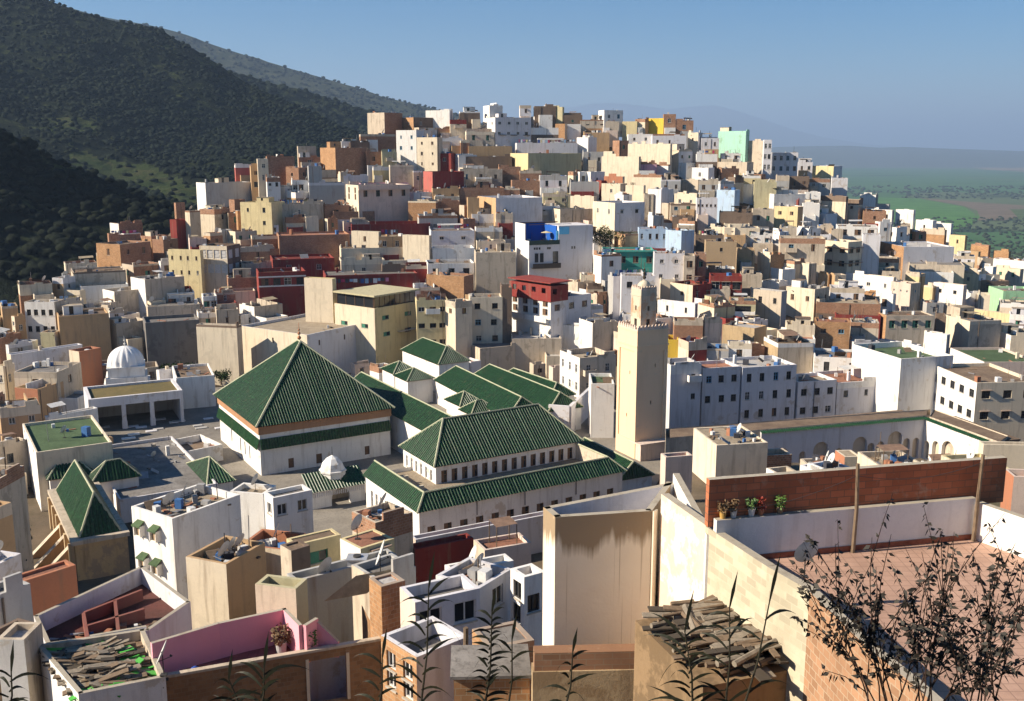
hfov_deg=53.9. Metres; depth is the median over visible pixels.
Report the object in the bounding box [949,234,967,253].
house
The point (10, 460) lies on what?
window
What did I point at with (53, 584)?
house
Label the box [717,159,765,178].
house
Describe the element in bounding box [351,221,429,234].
house
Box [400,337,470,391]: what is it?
tiled pavilion
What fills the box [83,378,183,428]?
portico
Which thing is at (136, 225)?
house
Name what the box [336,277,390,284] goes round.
washing line
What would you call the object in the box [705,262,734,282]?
house
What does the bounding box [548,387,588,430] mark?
court wall
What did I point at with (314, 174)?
house
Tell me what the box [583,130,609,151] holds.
house
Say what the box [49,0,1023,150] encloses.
sky
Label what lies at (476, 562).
satellite dish
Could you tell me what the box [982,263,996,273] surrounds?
house
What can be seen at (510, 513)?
window
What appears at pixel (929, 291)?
house
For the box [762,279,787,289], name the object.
house
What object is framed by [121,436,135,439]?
grave slab
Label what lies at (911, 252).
house
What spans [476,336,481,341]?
window
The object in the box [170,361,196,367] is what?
garden shrub
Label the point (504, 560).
house
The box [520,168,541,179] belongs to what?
house
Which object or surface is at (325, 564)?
satellite dish
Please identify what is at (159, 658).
satellite dish
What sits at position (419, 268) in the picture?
house
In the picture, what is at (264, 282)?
window
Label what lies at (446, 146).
house
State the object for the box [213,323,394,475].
shrine hall
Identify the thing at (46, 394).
house
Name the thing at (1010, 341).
house
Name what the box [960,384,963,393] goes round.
window
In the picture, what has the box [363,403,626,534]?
prayer hall
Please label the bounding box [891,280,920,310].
house
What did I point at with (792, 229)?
house
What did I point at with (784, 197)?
house
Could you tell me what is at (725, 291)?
house
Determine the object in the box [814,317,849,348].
house
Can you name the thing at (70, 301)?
house
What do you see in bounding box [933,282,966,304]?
house
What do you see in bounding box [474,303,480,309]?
window
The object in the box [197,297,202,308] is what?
shed
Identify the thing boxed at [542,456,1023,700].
terrace house
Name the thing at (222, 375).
garden shrub
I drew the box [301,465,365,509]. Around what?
arched gate wing
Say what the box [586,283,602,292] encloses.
shed
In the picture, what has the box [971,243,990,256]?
house
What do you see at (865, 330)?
house
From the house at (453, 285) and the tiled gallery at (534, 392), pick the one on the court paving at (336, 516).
the tiled gallery at (534, 392)
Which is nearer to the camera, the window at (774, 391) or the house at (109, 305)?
the window at (774, 391)
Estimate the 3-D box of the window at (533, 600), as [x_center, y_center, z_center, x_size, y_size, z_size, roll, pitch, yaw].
[1.007,11.963,47.677,0.800,0.970,0.200,-7,13,-32]
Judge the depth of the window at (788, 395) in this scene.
159.26 m
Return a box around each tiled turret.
[45,461,92,488]
[88,458,141,503]
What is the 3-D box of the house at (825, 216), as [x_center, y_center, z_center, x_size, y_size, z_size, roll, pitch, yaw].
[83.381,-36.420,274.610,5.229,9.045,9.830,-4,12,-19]
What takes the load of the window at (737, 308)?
in the house at (745, 306)
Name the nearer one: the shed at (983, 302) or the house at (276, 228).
the shed at (983, 302)
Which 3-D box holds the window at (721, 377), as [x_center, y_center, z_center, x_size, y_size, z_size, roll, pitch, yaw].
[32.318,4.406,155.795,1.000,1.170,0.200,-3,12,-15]
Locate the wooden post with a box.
[463,627,467,644]
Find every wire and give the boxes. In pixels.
[708,476,855,511]
[860,463,980,478]
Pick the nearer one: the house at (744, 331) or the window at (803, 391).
the window at (803, 391)
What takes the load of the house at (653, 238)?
on the town ground
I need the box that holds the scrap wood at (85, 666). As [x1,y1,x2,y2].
[38,636,168,700]
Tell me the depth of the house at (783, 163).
310.18 m
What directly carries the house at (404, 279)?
on the town ground
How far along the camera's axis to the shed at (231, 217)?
256.04 m
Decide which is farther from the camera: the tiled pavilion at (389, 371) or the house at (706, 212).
the house at (706, 212)
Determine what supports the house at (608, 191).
on the town ground
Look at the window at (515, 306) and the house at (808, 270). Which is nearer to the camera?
the window at (515, 306)
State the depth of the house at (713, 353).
173.93 m
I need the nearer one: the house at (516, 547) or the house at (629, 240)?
the house at (516, 547)
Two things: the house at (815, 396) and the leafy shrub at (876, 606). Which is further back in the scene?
the house at (815, 396)
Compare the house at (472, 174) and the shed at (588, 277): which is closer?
the shed at (588, 277)
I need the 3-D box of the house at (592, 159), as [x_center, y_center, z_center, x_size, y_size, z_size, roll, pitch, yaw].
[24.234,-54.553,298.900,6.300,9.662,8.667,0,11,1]
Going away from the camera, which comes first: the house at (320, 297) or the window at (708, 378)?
the window at (708, 378)
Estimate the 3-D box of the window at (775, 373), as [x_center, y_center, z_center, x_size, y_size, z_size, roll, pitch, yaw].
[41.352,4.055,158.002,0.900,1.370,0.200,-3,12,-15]
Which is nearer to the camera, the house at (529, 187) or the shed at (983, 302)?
the shed at (983, 302)
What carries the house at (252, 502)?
on the town ground
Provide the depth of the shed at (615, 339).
185.74 m
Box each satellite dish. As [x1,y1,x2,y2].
[60,425,65,437]
[156,640,172,675]
[162,492,174,511]
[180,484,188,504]
[217,541,229,559]
[228,537,236,556]
[234,533,244,546]
[251,473,259,491]
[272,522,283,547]
[317,557,331,573]
[351,514,362,539]
[376,543,388,570]
[379,493,387,504]
[469,545,476,557]
[473,553,484,566]
[794,542,817,577]
[827,453,835,461]
[967,447,975,457]
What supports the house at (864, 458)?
on the town ground
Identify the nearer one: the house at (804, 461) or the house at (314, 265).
the house at (804, 461)
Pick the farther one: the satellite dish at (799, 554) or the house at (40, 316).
the house at (40, 316)
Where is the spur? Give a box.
[0,127,172,314]
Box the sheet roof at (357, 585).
[325,570,390,600]
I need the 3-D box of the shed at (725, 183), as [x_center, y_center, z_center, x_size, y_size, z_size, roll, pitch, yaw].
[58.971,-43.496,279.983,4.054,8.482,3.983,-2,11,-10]
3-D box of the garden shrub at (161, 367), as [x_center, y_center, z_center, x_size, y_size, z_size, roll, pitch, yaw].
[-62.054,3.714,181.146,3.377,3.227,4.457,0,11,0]
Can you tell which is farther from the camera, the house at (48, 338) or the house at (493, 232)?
the house at (493, 232)
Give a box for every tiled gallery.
[354,371,451,453]
[433,365,532,410]
[474,363,583,429]
[508,367,576,398]
[579,437,654,491]
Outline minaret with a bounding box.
[615,259,668,461]
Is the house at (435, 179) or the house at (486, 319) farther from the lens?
the house at (435, 179)
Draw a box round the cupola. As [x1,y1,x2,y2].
[319,455,345,479]
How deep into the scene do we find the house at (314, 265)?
224.81 m
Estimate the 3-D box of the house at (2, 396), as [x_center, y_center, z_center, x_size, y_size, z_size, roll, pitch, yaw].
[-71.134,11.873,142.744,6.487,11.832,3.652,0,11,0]
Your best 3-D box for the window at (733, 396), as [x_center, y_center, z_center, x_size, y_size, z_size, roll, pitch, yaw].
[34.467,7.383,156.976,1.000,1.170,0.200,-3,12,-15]
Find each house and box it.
[0,302,17,331]
[0,316,2,326]
[0,327,37,363]
[0,359,14,399]
[0,391,5,440]
[0,393,41,440]
[0,432,30,494]
[0,457,33,571]
[0,500,15,551]
[0,550,22,580]
[0,571,33,625]
[0,618,31,700]
[0,622,44,700]
[5,340,32,353]
[6,343,81,370]
[11,313,26,338]
[14,358,84,412]
[14,379,64,420]
[18,278,53,320]
[22,415,112,511]
[22,559,77,616]
[24,299,63,345]
[34,565,191,642]
[39,629,166,700]
[40,330,60,347]
[45,401,112,443]
[47,459,129,580]
[52,275,85,303]
[55,297,83,307]
[56,303,111,359]
[64,255,96,275]
[69,346,103,390]
[71,265,127,303]
[95,298,139,317]
[96,240,151,266]
[102,286,139,313]
[107,232,139,241]
[108,307,123,317]
[109,316,144,357]
[110,220,142,235]
[112,436,217,522]
[122,261,158,286]
[130,270,184,317]
[131,484,241,598]
[140,231,167,259]
[143,314,198,368]
[146,294,199,315]
[150,606,381,700]
[152,236,177,262]
[156,366,172,379]
[167,289,194,301]
[168,249,205,298]
[170,219,186,248]
[172,363,215,408]
[174,202,184,218]
[185,210,201,247]
[186,535,265,629]
[196,177,251,209]
[196,321,243,385]
[197,307,215,322]
[199,204,229,236]
[199,243,240,292]
[201,293,216,308]
[215,303,238,323]
[226,268,257,313]
[228,228,256,244]
[230,482,275,538]
[234,163,250,181]
[239,296,287,323]
[240,197,284,234]
[240,244,273,260]
[241,257,271,276]
[242,314,356,373]
[250,163,258,200]
[250,529,305,575]
[251,234,278,254]
[255,574,308,626]
[256,267,305,315]
[257,159,268,196]
[264,484,313,533]
[266,154,294,184]
[266,174,280,200]
[270,254,334,276]
[274,225,278,233]
[276,231,349,265]
[280,539,310,575]
[282,201,320,231]
[285,214,305,231]
[286,166,306,184]
[286,528,340,566]
[287,548,397,642]
[291,178,308,191]
[297,146,315,158]
[298,152,320,166]
[302,199,323,230]
[304,277,336,322]
[305,214,318,231]
[306,170,337,181]
[307,166,321,182]
[308,180,344,203]
[320,142,365,177]
[323,267,417,289]
[333,211,374,230]
[333,284,419,363]
[339,241,402,259]
[339,253,384,272]
[340,138,355,147]
[340,529,394,559]
[342,217,369,243]
[346,183,410,220]
[349,140,369,148]
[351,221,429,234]
[351,230,380,247]
[351,553,415,639]
[352,501,412,555]
[359,134,395,151]
[359,180,408,183]
[366,148,381,180]
[367,113,402,146]
[369,572,404,700]
[372,165,388,181]
[379,234,402,260]
[381,149,396,166]
[381,260,409,271]
[381,616,468,700]
[389,161,413,191]
[396,130,423,170]
[400,574,479,644]
[402,234,431,261]
[403,117,440,136]
[405,259,426,282]
[408,197,440,220]
[413,171,422,191]
[413,511,542,553]
[413,533,473,582]
[415,291,447,345]
[416,128,436,136]
[417,134,442,176]
[417,208,457,227]
[423,169,463,191]
[426,109,452,128]
[426,259,474,291]
[426,269,475,299]
[429,223,474,248]
[432,186,459,200]
[432,245,473,261]
[436,557,509,626]
[438,126,449,137]
[439,198,459,222]
[440,153,454,170]
[441,135,461,154]
[442,141,449,152]
[445,298,480,372]
[445,553,513,569]
[450,118,465,139]
[450,644,634,700]
[458,164,501,186]
[459,107,480,128]
[459,181,503,204]
[460,140,469,153]
[465,128,493,145]
[466,154,511,168]
[467,197,478,217]
[469,144,511,155]
[469,293,501,343]
[472,208,493,225]
[472,331,517,369]
[472,621,533,700]
[474,243,515,292]
[474,516,530,566]
[475,177,491,187]
[475,222,501,248]
[476,238,505,248]
[478,194,541,235]
[483,103,502,117]
[483,113,530,152]
[487,231,514,250]
[495,209,512,238]
[498,164,520,187]
[500,282,511,342]
[504,186,519,194]
[508,275,590,349]
[510,153,581,180]
[510,563,542,645]
[511,180,539,196]
[511,327,561,376]
[515,140,577,152]
[515,221,592,289]
[519,105,530,117]
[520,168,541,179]
[531,124,563,142]
[534,104,555,127]
[539,171,566,196]
[542,191,570,207]
[542,205,559,220]
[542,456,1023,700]
[552,207,592,224]
[555,124,566,142]
[556,105,563,123]
[560,347,615,405]
[563,111,581,142]
[563,322,578,349]
[569,179,598,200]
[570,195,596,207]
[577,135,596,153]
[579,313,617,364]
[580,115,609,136]
[582,150,603,170]
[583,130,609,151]
[586,125,603,131]
[588,373,613,437]
[592,200,644,243]
[593,250,621,291]
[598,110,622,136]
[601,151,640,184]
[601,181,626,200]
[602,247,656,272]
[604,174,624,182]
[606,121,618,146]
[607,271,637,320]
[614,191,631,200]
[614,231,637,246]
[619,271,654,321]
[622,121,642,140]
[625,182,645,201]
[627,133,651,143]
[628,141,671,172]
[633,173,662,192]
[635,117,648,133]
[638,226,667,250]
[639,159,656,174]
[643,193,653,217]
[648,118,663,133]
[648,187,673,218]
[648,212,663,226]
[651,131,685,149]
[653,248,684,299]
[656,162,669,178]
[656,313,673,334]
[657,299,697,316]
[660,451,692,492]
[661,173,680,201]
[663,112,675,133]
[664,217,696,232]
[665,229,693,252]
[665,357,701,431]
[668,335,677,357]
[669,202,695,220]
[670,276,711,302]
[671,213,694,232]
[672,144,694,178]
[673,317,702,341]
[674,191,698,203]
[675,118,693,148]
[678,337,706,360]
[680,178,698,193]
[683,251,694,280]
[687,130,701,161]
[692,167,713,179]
[692,425,767,482]
[694,229,723,251]
[694,252,705,281]
[695,152,717,178]
[695,193,717,232]
[697,360,740,425]
[698,179,717,196]
[698,294,741,323]
[701,133,718,163]
[701,314,721,342]
[704,237,736,270]
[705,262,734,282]
[706,224,749,246]
[706,343,728,360]
[709,273,741,296]
[710,286,729,301]
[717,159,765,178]
[717,189,739,222]
[718,127,749,161]
[719,206,752,226]
[720,149,740,161]
[721,355,796,422]
[722,318,765,344]
[723,225,759,246]
[729,293,755,321]
[734,170,760,204]
[735,247,754,272]
[738,315,777,336]
[740,267,761,296]
[748,139,762,173]
[749,342,764,355]
[750,227,772,263]
[752,207,773,234]
[753,179,776,207]
[753,288,786,328]
[757,248,794,285]
[762,140,771,178]
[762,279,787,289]
[764,329,813,373]
[766,466,795,472]
[767,448,791,467]
[769,186,805,208]
[770,152,797,181]
[773,206,802,228]
[773,243,777,251]
[776,174,789,189]
[778,235,825,284]
[779,220,796,235]
[784,258,804,278]
[785,316,814,347]
[786,279,829,321]
[789,176,809,193]
[794,372,836,418]
[796,221,826,239]
[797,158,812,177]
[800,262,816,284]
[800,458,811,464]
[800,460,848,470]
[802,202,819,227]
[805,189,820,202]
[805,199,836,228]
[809,178,829,195]
[810,365,875,414]
[812,166,841,189]
[812,348,851,372]
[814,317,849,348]
[815,296,880,338]
[818,271,830,286]
[820,193,847,223]
[824,239,863,273]
[829,280,864,300]
[830,175,847,195]
[835,450,857,466]
[836,220,877,240]
[845,270,895,291]
[847,198,862,223]
[849,316,878,341]
[849,339,879,348]
[851,341,953,414]
[857,444,918,465]
[860,192,889,210]
[860,228,880,274]
[864,290,875,295]
[864,294,882,310]
[871,207,893,224]
[876,290,895,310]
[878,338,920,345]
[879,241,953,280]
[879,311,933,346]
[880,251,900,268]
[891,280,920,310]
[895,209,915,228]
[905,271,925,300]
[908,261,964,284]
[915,219,936,230]
[920,227,946,244]
[921,453,949,461]
[923,282,935,299]
[923,330,949,353]
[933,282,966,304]
[933,363,1023,441]
[934,311,945,332]
[936,221,952,244]
[941,453,1009,506]
[943,303,957,313]
[945,305,1001,347]
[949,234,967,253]
[950,347,1023,374]
[953,251,974,268]
[963,268,985,290]
[964,250,980,267]
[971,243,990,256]
[974,308,1011,322]
[978,273,1009,291]
[978,441,1023,468]
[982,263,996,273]
[988,286,1023,310]
[993,249,1010,257]
[993,258,1023,285]
[996,265,1023,285]
[998,297,1023,312]
[999,323,1023,354]
[1000,468,1023,514]
[1009,307,1023,327]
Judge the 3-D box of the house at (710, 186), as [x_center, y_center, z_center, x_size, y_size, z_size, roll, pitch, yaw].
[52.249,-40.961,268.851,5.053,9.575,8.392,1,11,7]
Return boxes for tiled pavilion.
[186,456,236,491]
[380,360,411,386]
[393,367,435,402]
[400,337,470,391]
[443,390,478,415]
[458,399,488,414]
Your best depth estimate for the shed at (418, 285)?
213.97 m
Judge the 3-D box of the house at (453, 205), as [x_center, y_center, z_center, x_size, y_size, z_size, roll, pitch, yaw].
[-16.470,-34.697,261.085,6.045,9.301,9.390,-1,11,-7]
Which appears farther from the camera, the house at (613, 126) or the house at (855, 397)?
the house at (613, 126)
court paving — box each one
[98,401,227,446]
[215,387,660,537]
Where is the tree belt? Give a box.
[847,185,1023,198]
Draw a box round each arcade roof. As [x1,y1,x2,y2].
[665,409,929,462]
[926,409,1007,458]
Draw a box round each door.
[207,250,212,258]
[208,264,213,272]
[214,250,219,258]
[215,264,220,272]
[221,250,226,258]
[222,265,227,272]
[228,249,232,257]
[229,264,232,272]
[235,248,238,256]
[288,458,293,467]
[316,453,321,462]
[365,446,368,454]
[553,251,557,262]
[823,362,828,370]
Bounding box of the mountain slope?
[0,0,358,207]
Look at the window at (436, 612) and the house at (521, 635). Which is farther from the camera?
the window at (436, 612)
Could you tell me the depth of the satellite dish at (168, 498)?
68.93 m
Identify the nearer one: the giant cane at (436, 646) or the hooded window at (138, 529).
the giant cane at (436, 646)
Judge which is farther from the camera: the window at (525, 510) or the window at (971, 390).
the window at (971, 390)
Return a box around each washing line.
[59,294,79,299]
[111,230,135,233]
[278,199,316,203]
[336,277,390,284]
[381,229,400,233]
[433,224,468,228]
[519,139,574,142]
[602,248,616,252]
[615,268,645,274]
[697,230,717,234]
[699,150,715,153]
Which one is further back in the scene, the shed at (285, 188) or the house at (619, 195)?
the shed at (285, 188)
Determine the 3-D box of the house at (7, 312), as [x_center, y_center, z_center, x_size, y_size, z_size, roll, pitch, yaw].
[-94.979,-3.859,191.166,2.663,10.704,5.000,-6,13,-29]
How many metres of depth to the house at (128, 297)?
208.83 m
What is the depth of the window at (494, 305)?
191.07 m
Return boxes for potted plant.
[270,622,291,652]
[303,629,317,648]
[717,499,729,518]
[728,499,739,517]
[745,498,757,516]
[756,496,766,515]
[774,495,786,513]
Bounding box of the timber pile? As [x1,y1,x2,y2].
[642,594,788,681]
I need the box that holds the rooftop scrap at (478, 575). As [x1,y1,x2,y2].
[0,105,1023,641]
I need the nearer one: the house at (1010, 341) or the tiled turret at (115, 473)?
the tiled turret at (115, 473)
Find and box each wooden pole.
[851,463,859,552]
[971,454,984,541]
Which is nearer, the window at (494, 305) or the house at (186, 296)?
the window at (494, 305)
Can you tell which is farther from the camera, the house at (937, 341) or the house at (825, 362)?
the house at (937, 341)
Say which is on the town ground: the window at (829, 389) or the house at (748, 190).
the house at (748, 190)
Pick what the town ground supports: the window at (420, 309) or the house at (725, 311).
the house at (725, 311)
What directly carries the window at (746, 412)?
in the house at (767, 393)
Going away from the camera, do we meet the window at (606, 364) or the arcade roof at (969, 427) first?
the arcade roof at (969, 427)
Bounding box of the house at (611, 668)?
[450,644,634,700]
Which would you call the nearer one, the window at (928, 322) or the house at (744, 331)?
the house at (744, 331)
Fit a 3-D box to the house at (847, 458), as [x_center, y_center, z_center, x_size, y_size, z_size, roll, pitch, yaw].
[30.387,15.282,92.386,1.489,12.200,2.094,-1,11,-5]
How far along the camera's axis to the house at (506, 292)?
191.57 m
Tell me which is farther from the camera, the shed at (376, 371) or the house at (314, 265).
the house at (314, 265)
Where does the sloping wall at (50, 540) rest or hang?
on the town ground
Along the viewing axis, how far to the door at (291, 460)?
130.36 m
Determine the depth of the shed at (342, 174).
282.03 m
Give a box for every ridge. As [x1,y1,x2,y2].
[73,9,481,124]
[233,72,369,130]
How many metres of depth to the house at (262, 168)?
275.98 m
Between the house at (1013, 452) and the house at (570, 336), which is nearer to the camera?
the house at (1013, 452)
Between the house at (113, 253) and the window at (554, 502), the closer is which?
the window at (554, 502)
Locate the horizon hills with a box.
[771,146,1023,167]
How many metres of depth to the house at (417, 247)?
230.43 m
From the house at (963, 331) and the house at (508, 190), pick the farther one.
the house at (508, 190)
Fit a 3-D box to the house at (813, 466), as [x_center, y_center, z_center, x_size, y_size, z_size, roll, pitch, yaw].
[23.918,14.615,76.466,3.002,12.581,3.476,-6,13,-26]
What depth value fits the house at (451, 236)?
239.65 m
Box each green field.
[878,197,974,224]
[914,211,979,229]
[1010,209,1023,222]
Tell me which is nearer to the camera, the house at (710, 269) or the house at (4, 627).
the house at (4, 627)
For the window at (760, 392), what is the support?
in the house at (767, 393)
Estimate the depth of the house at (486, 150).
309.11 m
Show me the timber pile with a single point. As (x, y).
(745, 645)
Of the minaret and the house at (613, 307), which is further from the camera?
the house at (613, 307)
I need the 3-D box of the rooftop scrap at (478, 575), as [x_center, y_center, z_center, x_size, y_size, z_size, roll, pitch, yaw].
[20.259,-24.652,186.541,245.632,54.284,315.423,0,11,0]
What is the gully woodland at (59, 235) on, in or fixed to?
on the spur
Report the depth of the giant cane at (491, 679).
6.73 m
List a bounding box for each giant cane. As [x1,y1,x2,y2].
[0,640,50,700]
[210,649,259,700]
[225,632,312,700]
[354,629,406,700]
[386,551,463,700]
[463,590,513,700]
[491,613,533,700]
[542,627,593,700]
[644,590,725,700]
[688,572,760,700]
[709,554,796,700]
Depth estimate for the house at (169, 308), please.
205.53 m
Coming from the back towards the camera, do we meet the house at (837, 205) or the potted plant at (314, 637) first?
the house at (837, 205)
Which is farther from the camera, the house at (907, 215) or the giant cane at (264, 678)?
the house at (907, 215)
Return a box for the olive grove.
[893,216,1023,258]
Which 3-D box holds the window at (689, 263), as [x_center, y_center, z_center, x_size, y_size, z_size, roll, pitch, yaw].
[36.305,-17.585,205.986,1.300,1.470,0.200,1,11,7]
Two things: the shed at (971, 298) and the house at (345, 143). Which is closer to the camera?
the shed at (971, 298)
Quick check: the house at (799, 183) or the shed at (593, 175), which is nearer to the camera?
the shed at (593, 175)
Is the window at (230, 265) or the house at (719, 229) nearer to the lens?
the window at (230, 265)
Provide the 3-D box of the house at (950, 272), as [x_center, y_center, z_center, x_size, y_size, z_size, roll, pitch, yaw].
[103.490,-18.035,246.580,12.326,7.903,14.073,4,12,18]
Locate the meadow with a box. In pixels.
[40,115,196,203]
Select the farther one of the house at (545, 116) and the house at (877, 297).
the house at (545, 116)
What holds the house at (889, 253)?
on the town ground
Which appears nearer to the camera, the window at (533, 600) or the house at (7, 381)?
the window at (533, 600)
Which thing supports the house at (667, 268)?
on the town ground
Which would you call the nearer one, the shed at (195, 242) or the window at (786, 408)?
the window at (786, 408)
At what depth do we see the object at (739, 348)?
175.27 m
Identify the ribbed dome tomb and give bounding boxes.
[104,340,149,384]
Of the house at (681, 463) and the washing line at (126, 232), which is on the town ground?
the house at (681, 463)
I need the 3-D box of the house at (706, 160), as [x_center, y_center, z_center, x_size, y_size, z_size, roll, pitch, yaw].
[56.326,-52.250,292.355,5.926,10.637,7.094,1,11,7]
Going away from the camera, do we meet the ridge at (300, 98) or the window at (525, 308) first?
the window at (525, 308)
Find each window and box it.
[7,453,14,464]
[8,417,15,424]
[28,415,35,422]
[131,519,145,536]
[135,552,149,568]
[147,524,160,542]
[148,558,162,575]
[149,371,154,378]
[164,265,168,270]
[204,301,209,306]
[261,278,268,285]
[267,502,271,516]
[273,278,280,285]
[277,503,287,516]
[284,278,291,284]
[296,277,303,284]
[297,499,307,512]
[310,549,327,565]
[341,320,347,325]
[382,315,388,320]
[383,331,390,336]
[385,651,396,674]
[385,671,396,693]
[401,662,413,685]
[402,682,412,700]
[418,307,424,311]
[418,323,424,328]
[419,607,440,620]
[427,526,434,531]
[430,323,435,327]
[439,323,444,327]
[444,522,450,528]
[453,599,477,626]
[460,519,466,525]
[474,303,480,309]
[475,320,480,325]
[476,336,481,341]
[476,515,482,522]
[491,319,496,324]
[492,303,497,308]
[492,335,497,340]
[492,512,498,518]
[492,584,504,610]
[507,509,513,516]
[511,602,520,624]
[512,580,521,602]
[513,304,517,310]
[522,305,527,312]
[522,506,528,514]
[527,593,540,615]
[533,307,537,313]
[537,503,542,511]
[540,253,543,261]
[543,309,547,315]
[551,500,557,504]
[555,304,559,310]
[569,302,574,308]
[580,494,585,499]
[582,300,586,306]
[593,491,599,496]
[605,363,609,371]
[607,488,612,494]
[621,256,625,262]
[633,256,638,262]
[646,256,651,262]
[687,261,692,267]
[704,396,709,403]
[706,376,711,383]
[712,282,719,288]
[718,375,723,382]
[718,395,723,402]
[721,282,729,289]
[730,394,735,401]
[731,374,736,381]
[732,282,740,289]
[735,306,750,311]
[736,349,741,356]
[744,410,748,418]
[745,392,749,400]
[746,374,750,382]
[758,409,762,417]
[759,373,764,381]
[759,391,763,399]
[771,408,775,416]
[772,390,777,398]
[773,372,777,380]
[784,407,788,415]
[786,371,790,379]
[786,389,790,397]
[799,407,804,414]
[801,389,806,395]
[811,244,814,251]
[812,406,817,413]
[815,388,819,394]
[825,405,830,412]
[827,387,832,394]
[843,390,847,397]
[853,294,858,299]
[854,230,860,234]
[882,299,886,306]
[888,321,894,328]
[901,321,906,328]
[912,321,917,327]
[925,320,930,327]
[939,396,944,405]
[942,376,945,385]
[949,380,954,389]
[949,401,953,409]
[957,404,961,413]
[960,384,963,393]
[966,409,970,418]
[969,388,973,398]
[979,412,987,419]
[981,391,989,398]
[1000,411,1008,419]
[1003,390,1011,398]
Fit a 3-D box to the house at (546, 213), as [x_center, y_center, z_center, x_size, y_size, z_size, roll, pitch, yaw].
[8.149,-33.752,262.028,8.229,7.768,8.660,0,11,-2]
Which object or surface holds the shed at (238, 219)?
on the town ground
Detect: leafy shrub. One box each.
[790,494,967,700]
[868,502,1014,700]
[944,521,1023,700]
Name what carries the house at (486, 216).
on the town ground
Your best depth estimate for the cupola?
118.15 m
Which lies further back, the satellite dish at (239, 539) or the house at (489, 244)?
the house at (489, 244)
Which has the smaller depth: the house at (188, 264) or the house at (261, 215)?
the house at (188, 264)
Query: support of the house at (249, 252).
on the town ground
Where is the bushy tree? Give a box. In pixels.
[593,224,624,246]
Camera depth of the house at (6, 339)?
183.33 m
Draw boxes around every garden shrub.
[159,363,173,368]
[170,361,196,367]
[213,368,231,384]
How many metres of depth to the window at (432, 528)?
103.54 m
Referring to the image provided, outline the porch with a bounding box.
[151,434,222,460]
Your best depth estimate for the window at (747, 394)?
157.44 m
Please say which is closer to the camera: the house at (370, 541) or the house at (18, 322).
the house at (370, 541)
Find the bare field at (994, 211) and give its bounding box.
[923,198,1023,219]
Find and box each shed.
[102,360,106,380]
[145,361,158,379]
[158,258,168,273]
[188,235,206,249]
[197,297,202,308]
[203,232,222,243]
[214,286,236,305]
[218,228,231,242]
[227,212,235,229]
[229,199,244,211]
[235,210,240,229]
[239,310,250,324]
[280,183,291,200]
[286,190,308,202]
[323,201,348,226]
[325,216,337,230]
[338,171,347,181]
[344,170,367,196]
[350,360,369,376]
[370,363,387,380]
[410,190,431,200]
[413,283,426,296]
[421,283,439,293]
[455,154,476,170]
[459,205,466,217]
[459,218,474,240]
[530,361,545,377]
[549,365,559,382]
[568,169,579,192]
[568,279,591,292]
[577,171,586,180]
[580,272,593,282]
[584,167,605,197]
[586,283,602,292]
[590,291,607,316]
[591,304,602,316]
[593,236,599,258]
[600,237,612,250]
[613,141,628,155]
[613,331,617,349]
[633,618,786,700]
[716,178,733,188]
[717,166,738,180]
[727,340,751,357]
[728,175,743,202]
[772,228,788,243]
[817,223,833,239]
[830,273,845,284]
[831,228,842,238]
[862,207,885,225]
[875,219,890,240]
[878,256,898,274]
[881,266,900,280]
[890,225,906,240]
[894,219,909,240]
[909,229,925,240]
[919,298,943,328]
[965,289,980,308]
[977,257,993,269]
[977,290,989,309]
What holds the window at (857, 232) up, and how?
in the house at (853, 231)
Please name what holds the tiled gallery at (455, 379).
on the court paving at (336, 516)
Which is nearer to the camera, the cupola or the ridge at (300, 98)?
the cupola
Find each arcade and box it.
[760,410,924,462]
[922,416,1020,460]
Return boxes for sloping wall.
[33,522,60,558]
[34,535,63,568]
[51,546,68,563]
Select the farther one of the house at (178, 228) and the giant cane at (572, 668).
the house at (178, 228)
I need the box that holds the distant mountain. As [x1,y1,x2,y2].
[531,103,891,147]
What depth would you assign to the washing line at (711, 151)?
291.51 m
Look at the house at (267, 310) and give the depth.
204.42 m
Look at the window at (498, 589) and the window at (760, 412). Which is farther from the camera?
the window at (760, 412)
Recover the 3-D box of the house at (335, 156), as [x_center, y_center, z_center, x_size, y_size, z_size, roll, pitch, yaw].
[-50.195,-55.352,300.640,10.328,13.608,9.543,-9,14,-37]
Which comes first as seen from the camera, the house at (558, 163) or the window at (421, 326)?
the window at (421, 326)
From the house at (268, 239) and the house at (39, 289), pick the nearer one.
the house at (39, 289)
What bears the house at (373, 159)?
on the town ground
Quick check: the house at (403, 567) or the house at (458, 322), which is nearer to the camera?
the house at (403, 567)
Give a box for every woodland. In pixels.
[0,0,365,208]
[0,131,197,315]
[84,11,482,124]
[223,67,380,133]
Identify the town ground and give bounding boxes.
[25,147,949,594]
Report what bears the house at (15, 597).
on the town ground
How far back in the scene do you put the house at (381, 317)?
190.82 m
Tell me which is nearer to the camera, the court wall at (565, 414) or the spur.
the court wall at (565, 414)
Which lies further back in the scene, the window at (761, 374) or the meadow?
the meadow
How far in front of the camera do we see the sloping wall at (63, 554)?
98.19 m
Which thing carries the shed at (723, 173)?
on the town ground
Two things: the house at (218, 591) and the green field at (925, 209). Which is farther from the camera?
the green field at (925, 209)
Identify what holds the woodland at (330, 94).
on the ridge at (228, 61)

